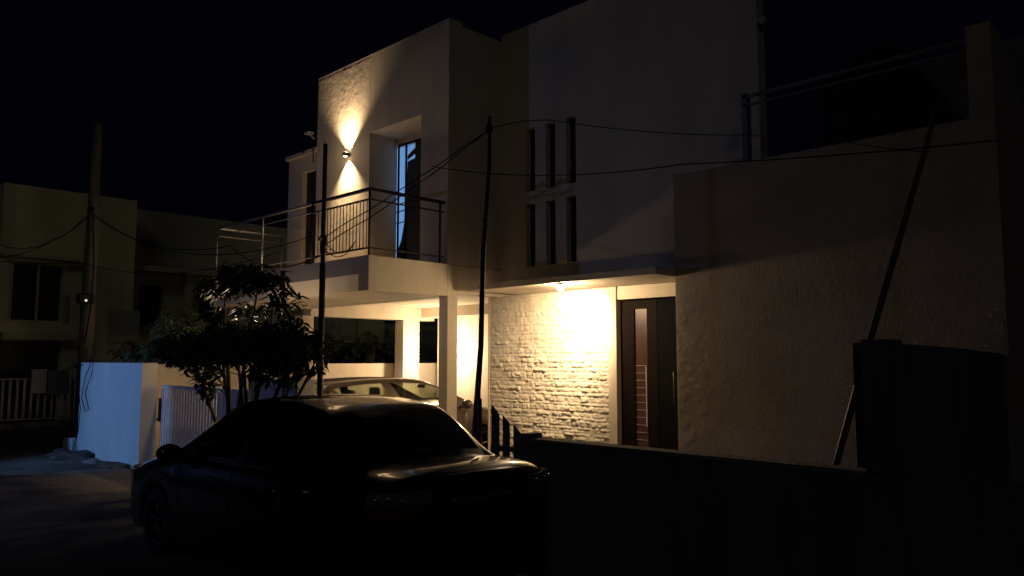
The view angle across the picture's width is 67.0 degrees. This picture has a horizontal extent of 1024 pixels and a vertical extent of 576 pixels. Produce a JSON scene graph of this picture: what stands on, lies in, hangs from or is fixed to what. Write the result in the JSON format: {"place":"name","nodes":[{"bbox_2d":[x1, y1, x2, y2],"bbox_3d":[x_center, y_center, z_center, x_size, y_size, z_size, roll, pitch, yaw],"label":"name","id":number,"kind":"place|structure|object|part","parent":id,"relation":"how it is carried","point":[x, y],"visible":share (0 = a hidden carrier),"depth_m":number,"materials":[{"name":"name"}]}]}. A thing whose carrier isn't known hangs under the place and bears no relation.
{"place":"outdoors","nodes":[
{"label":"outdoors","id":0,"kind":"place"},
{"bbox_2d":[0,439,72,511],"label":"road","id":1,"kind":"structure","parent":0,"point":[7,447],"depth_m":15.96,"materials":[{"name":"grey asphalt"}]},
{"bbox_2d":[0,426,73,450],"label":"side road","id":2,"kind":"structure","parent":0,"point":[44,439],"depth_m":18.65,"materials":[{"name":"black asphalt"}]},
{"bbox_2d":[73,122,102,436],"bbox_3d":[-9.192,-0.145,16.796,0.355,7.122,0.544,0,-5,1],"label":"utility pole","id":3,"kind":"object","parent":2,"relation":"on","point":[86,349],"visible":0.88,"depth_m":16.83,"materials":[{"name":"grey concrete"}]},
{"bbox_2d":[0,216,86,263],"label":"overhead cable","id":4,"kind":"object","parent":3,"relation":"attached to","point":[82,220],"visible":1,"depth_m":17.35,"materials":[{"name":"black rubber"}]},
{"bbox_2d":[84,214,94,342],"bbox_3d":[-9.054,-0.225,16.595,0.247,2.805,0.075,-5,-7,44],"label":"drop cable","id":5,"kind":"object","parent":3,"relation":"attached to","point":[92,278],"visible":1,"depth_m":16.54,"materials":[{"name":"black rubber"}]},
{"bbox_2d":[82,252,277,273],"bbox_3d":[-6.568,-0.499,14.706,6.861,0.513,0.014,-4,-7,37],"label":"overhead cable","id":6,"kind":"object","parent":3,"relation":"attached to","point":[185,272],"visible":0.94,"depth_m":14.27,"materials":[{"name":"black rubber"}]},
{"bbox_2d":[91,212,319,267],"bbox_3d":[-5.304,-0.979,13.495,1.195,1.980,10.118,5,-7,-43],"label":"overhead cable","id":7,"kind":"object","parent":3,"relation":"attached to","point":[210,248],"visible":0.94,"depth_m":13.82,"materials":[{"name":"black rubber"}]},
{"bbox_2d":[0,182,139,422],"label":"olive house","id":8,"kind":"structure","parent":0,"point":[40,307],"depth_m":23.29,"materials":[{"name":"paint"}]},
{"bbox_2d":[8,260,65,321],"bbox_3d":[-14.070,0.124,22.910,0.070,1.770,1.420,-5,-7,44],"label":"window frame","id":9,"kind":"structure","parent":8,"relation":"in","point":[12,261],"depth_m":22.82,"materials":[{"name":"paint"}]},
{"bbox_2d":[130,209,317,363],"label":"olive terrace house","id":10,"kind":"structure","parent":0,"point":[154,295],"depth_m":27.46,"materials":[{"name":"grey paint"}]},
{"bbox_2d":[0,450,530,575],"bbox_3d":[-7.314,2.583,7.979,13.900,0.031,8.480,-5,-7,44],"label":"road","id":11,"kind":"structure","parent":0,"point":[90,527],"depth_m":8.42,"materials":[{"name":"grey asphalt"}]},
{"bbox_2d":[81,458,101,463],"bbox_3d":[-7.571,3.116,13.923,0.784,0.103,0.385,-5,-7,44],"label":"rubble stone","id":12,"kind":"object","parent":11,"relation":"on","point":[91,461],"visible":0.63,"depth_m":13.85,"materials":[{"name":"stone"}]},
{"bbox_2d":[93,461,127,468],"bbox_3d":[-6.962,3.064,13.386,1.016,0.125,0.517,-5,-7,44],"label":"soil heap","id":13,"kind":"object","parent":11,"relation":"on","point":[107,465],"visible":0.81,"depth_m":13.23,"materials":[{"name":"grey soil"}]},
{"bbox_2d":[143,262,341,422],"bbox_3d":[-3.795,1.256,10.524,5.022,3.184,1.170,-5,-7,44],"label":"tree","id":14,"kind":"object","parent":11,"relation":"on","point":[282,354],"visible":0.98,"depth_m":9.97,"materials":[{"name":"green plant"}]},
{"bbox_2d":[130,394,551,575],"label":"black sedan","id":15,"kind":"object","parent":11,"relation":"on","point":[341,485],"visible":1,"depth_m":5.80,"materials":[{"name":"paint"}]},
{"bbox_3d":[-2.453,1.263,6.733,0.942,0.448,0.205,-5,-7,44],"label":"side window","id":16,"kind":"part","parent":15,"relation":"part of","materials":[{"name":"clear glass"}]},
{"bbox_3d":[-1.888,1.194,6.186,0.673,0.413,0.205,-5,-7,44],"label":"side window","id":17,"kind":"part","parent":15,"relation":"part of","materials":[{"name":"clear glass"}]},
{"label":"side window","id":18,"kind":"part","parent":15,"relation":"part of","materials":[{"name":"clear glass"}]},
{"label":"rear window","id":19,"kind":"part","parent":15,"relation":"part of","materials":[{"name":"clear glass"}]},
{"bbox_2d":[6,426,535,575],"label":"ground","id":20,"kind":"structure","parent":0,"point":[130,468],"depth_m":20.85,"materials":[{"name":"soil"}]},
{"bbox_2d":[0,378,73,429],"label":"metal fence","id":21,"kind":"object","parent":20,"relation":"on","point":[33,424],"visible":0.37,"depth_m":21.21,"materials":[{"name":"metal"}]},
{"bbox_2d":[30,369,46,393],"bbox_3d":[-13.072,2.575,21.345,0.140,0.660,0.370,-5,-7,44],"label":"meter box","id":22,"kind":"object","parent":21,"relation":"attached to","point":[38,379],"visible":1,"depth_m":21.28,"materials":[{"name":"grey metal"}]},
{"bbox_2d":[46,370,69,394],"bbox_3d":[-12.722,2.640,21.670,0.180,0.670,0.530,-5,-7,44],"label":"meter box","id":23,"kind":"object","parent":21,"relation":"attached to","point":[57,382],"visible":0.9,"depth_m":21.58,"materials":[{"name":"paint"}]},
{"bbox_2d":[44,448,94,460],"bbox_3d":[-8.416,3.168,14.667,1.911,0.195,0.871,-5,-7,44],"label":"soil heap","id":24,"kind":"object","parent":20,"relation":"on","point":[62,454],"visible":0.77,"depth_m":14.34,"materials":[{"name":"grey soil"}]},
{"bbox_2d":[63,437,77,450],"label":"concrete block","id":25,"kind":"structure","parent":20,"relation":"on","point":[68,443],"depth_m":15.36,"materials":[{"name":"white paint"}]},
{"bbox_2d":[77,362,157,467],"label":"boundary wall","id":26,"kind":"structure","parent":20,"relation":"on","point":[117,422],"depth_m":13.87,"materials":[{"name":"white paint"}]},
{"bbox_2d":[72,359,93,449],"bbox_3d":[-8.319,2.295,15.126,0.865,1.821,0.196,-5,-7,44],"label":"hanging cable","id":27,"kind":"object","parent":26,"relation":"hanging from","point":[82,395],"visible":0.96,"depth_m":15.16,"materials":[{"name":"black rubber"}]},
{"bbox_2d":[156,385,250,446],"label":"slatted gate","id":28,"kind":"structure","parent":26,"relation":"attached to","point":[184,416],"depth_m":12.73,"materials":[{"name":"white metal"}]},
{"bbox_2d":[107,306,209,363],"bbox_3d":[-7.063,1.857,15.367,4.326,2.862,1.311,-5,-7,44],"label":"garden bush","id":29,"kind":"object","parent":20,"relation":"on","point":[162,327],"visible":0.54,"depth_m":14.69,"materials":[{"name":"green plant"}]},
{"bbox_2d":[154,363,436,457],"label":"boundary wall","id":30,"kind":"structure","parent":20,"relation":"on","point":[172,376],"depth_m":16.41,"materials":[{"name":"beige paint"}]},
{"bbox_2d":[317,143,327,393],"bbox_3d":[-2.276,0.477,9.184,0.076,4.480,0.121,-1,-5,16],"label":"steel pole","id":31,"kind":"object","parent":20,"relation":"on","point":[322,277],"visible":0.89,"depth_m":9.24,"materials":[{"name":"black metal"}]},
{"bbox_2d":[334,331,427,362],"bbox_3d":[-4.138,2.733,24.322,1.880,2.746,3.186,-5,-7,44],"label":"garden bush","id":32,"kind":"object","parent":20,"relation":"on","point":[354,348],"visible":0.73,"depth_m":23.92,"materials":[{"name":"green plant"}]},
{"bbox_2d":[210,0,1023,482],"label":"modern house","id":33,"kind":"structure","parent":20,"relation":"on","point":[702,304],"depth_m":11.03,"materials":[{"name":"beige paint"}]},
{"bbox_2d":[305,171,315,264],"bbox_3d":[-3.963,-1.232,15.461,0.530,2.240,0.040,-5,-7,44],"label":"wing door","id":34,"kind":"structure","parent":33,"relation":"in","point":[311,177],"depth_m":15.55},
{"bbox_2d":[396,138,420,260],"bbox_3d":[-1.992,-1.453,14.323,2.000,2.630,0.215,-5,-7,44],"label":"balcony door","id":35,"kind":"structure","parent":33,"relation":"in","point":[409,156],"depth_m":14.17,"materials":[{"name":"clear glass"}]},
{"bbox_2d":[531,205,534,266],"bbox_3d":[0.402,-0.856,12.792,0.200,1.040,0.050,-5,-7,44],"label":"slit window","id":36,"kind":"structure","parent":33,"relation":"in","point":[532,207],"depth_m":12.84,"materials":[{"name":"glass"}]},
{"bbox_2d":[531,130,534,190],"bbox_3d":[0.402,-2.116,12.909,0.200,1.070,0.050,-5,-7,44],"label":"slit window","id":37,"kind":"structure","parent":33,"relation":"in","point":[532,132],"depth_m":12.96,"materials":[{"name":"glass"}]},
{"bbox_2d":[550,124,554,186],"bbox_3d":[0.717,-2.144,12.602,0.200,1.070,0.050,-5,-7,44],"label":"slit window","id":38,"kind":"structure","parent":33,"relation":"in","point":[551,126],"depth_m":12.65,"materials":[{"name":"glass"}]},
{"bbox_2d":[551,201,554,263],"bbox_3d":[0.717,-0.885,12.486,0.200,1.040,0.050,-5,-7,44],"label":"slit window","id":39,"kind":"structure","parent":33,"relation":"in","point":[552,203],"depth_m":12.54,"materials":[{"name":"glass"}]},
{"bbox_2d":[570,118,575,182],"bbox_3d":[1.024,-2.172,12.303,0.200,1.070,0.050,-5,-7,44],"label":"slit window","id":40,"kind":"structure","parent":33,"relation":"in","point":[571,121],"depth_m":12.36,"materials":[{"name":"glass"}]},
{"bbox_2d":[571,197,576,261],"bbox_3d":[1.024,-0.912,12.187,0.200,1.040,0.050,-5,-7,44],"label":"slit window","id":41,"kind":"structure","parent":33,"relation":"in","point":[572,199],"depth_m":12.24,"materials":[{"name":"glass"}]},
{"bbox_2d":[620,298,678,449],"bbox_3d":[2.074,1.420,10.801,1.350,2.540,0.109,-5,-7,44],"label":"front door","id":42,"kind":"structure","parent":33,"relation":"in","point":[649,397],"depth_m":10.96,"materials":[{"name":"brown wood"}]},
{"bbox_2d":[520,432,871,575],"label":"boundary wall","id":43,"kind":"structure","parent":20,"relation":"on","point":[620,510],"depth_m":5.69,"materials":[{"name":"paint"}]},
{"bbox_2d":[490,405,519,458],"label":"picket gate","id":44,"kind":"structure","parent":43,"relation":"attached to","point":[496,448],"depth_m":7.17,"materials":[{"name":"metal"}]},
{"bbox_2d":[868,471,1023,575],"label":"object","id":45,"kind":"structure","parent":20,"relation":"on","point":[922,524],"depth_m":4.54,"materials":[{"name":"paint"}]},
{"bbox_2d":[324,317,437,363],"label":"green house","id":46,"kind":"structure","parent":0,"point":[349,330],"depth_m":32.27,"materials":[{"name":"green paint"}]},
{"bbox_2d":[419,325,437,331],"bbox_3d":[-3.214,3.300,33.320,1.000,3.300,1.400,-5,-7,44],"label":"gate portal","id":47,"kind":"object","parent":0,"point":[432,328],"visible":0.21,"depth_m":32.89,"materials":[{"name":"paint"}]},
{"bbox_2d":[0,0,1023,270],"label":"sky","id":48,"kind":"structure","parent":0,"point":[201,106],"materials":[{"name":"black"}]},
{"bbox_2d":[432,139,1002,175],"bbox_3d":[1.131,-1.147,6.799,5.448,0.773,0.074,-5,-7,43],"label":"overhead cable","id":49,"kind":"object","parent":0,"point":[745,161],"visible":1,"depth_m":6.06,"materials":[{"name":"black rubber"}]},
{"label":"garden path","id":50,"kind":"structure","parent":0,"visible":0},
{"bbox_2d":[477,388,481,444],"bbox_3d":[-0.336,1.813,7.885,0.060,1.580,0.050,-5,-7,44],"label":"short stake","id":51,"kind":"object","parent":50,"relation":"on","point":[479,419],"visible":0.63,"depth_m":7.91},
{"bbox_2d":[472,116,492,439],"bbox_3d":[-0.320,0.389,8.111,0.249,4.462,0.128,-5,-7,44],"label":"bamboo pole","id":52,"kind":"object","parent":50,"relation":"on","point":[489,128],"visible":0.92,"depth_m":8.15,"materials":[{"name":"brown wood"}]},
{"bbox_2d":[322,132,485,256],"bbox_3d":[-1.683,-1.018,9.370,1.073,1.157,3.568,4,-6,-34],"label":"overhead cable","id":53,"kind":"object","parent":52,"relation":"attached to","point":[398,197],"visible":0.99,"depth_m":8.76,"materials":[{"name":"black rubber"}]},
{"bbox_2d":[322,131,485,252],"bbox_3d":[-1.684,-1.053,9.373,1.073,1.087,3.567,4,-6,-34],"label":"overhead cable","id":54,"kind":"object","parent":52,"relation":"hanging from","point":[394,193],"visible":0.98,"depth_m":8.80,"materials":[{"name":"black rubber"}]},
{"bbox_2d":[493,120,928,152],"bbox_3d":[2.327,-1.347,7.810,4.256,1.350,3.009,-5,-7,44],"label":"overhead cable","id":55,"kind":"object","parent":52,"relation":"attached to","point":[711,134],"visible":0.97,"depth_m":8.23,"materials":[{"name":"black rubber"}]},
{"bbox_2d":[832,101,938,464],"bbox_3d":[2.960,0.321,6.093,2.191,4.135,0.110,4,-7,-36],"label":"leaning pole","id":56,"kind":"object","parent":50,"relation":"on","point":[842,441],"visible":0.67,"depth_m":6.15,"materials":[{"name":"brown wood"}]},
{"bbox_2d":[852,339,1011,481],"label":"side boundary wall","id":57,"kind":"structure","parent":50,"relation":"on","point":[936,410],"depth_m":5.71,"materials":[{"name":"paint"}]},
{"label":"driveway","id":58,"kind":"structure","parent":0,"visible":0},
{"bbox_2d":[251,378,313,400],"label":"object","id":59,"kind":"structure","parent":58,"relation":"on","point":[308,389],"depth_m":9.90,"materials":[{"name":"white paint"}]},
{"bbox_2d":[314,376,487,449],"bbox_3d":[-1.998,2.193,13.262,2.169,1.674,4.413,-5,-7,44],"label":"grey hatchback","id":60,"kind":"object","parent":58,"relation":"on","point":[464,413],"visible":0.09,"depth_m":13.08,"materials":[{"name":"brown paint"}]}
]}

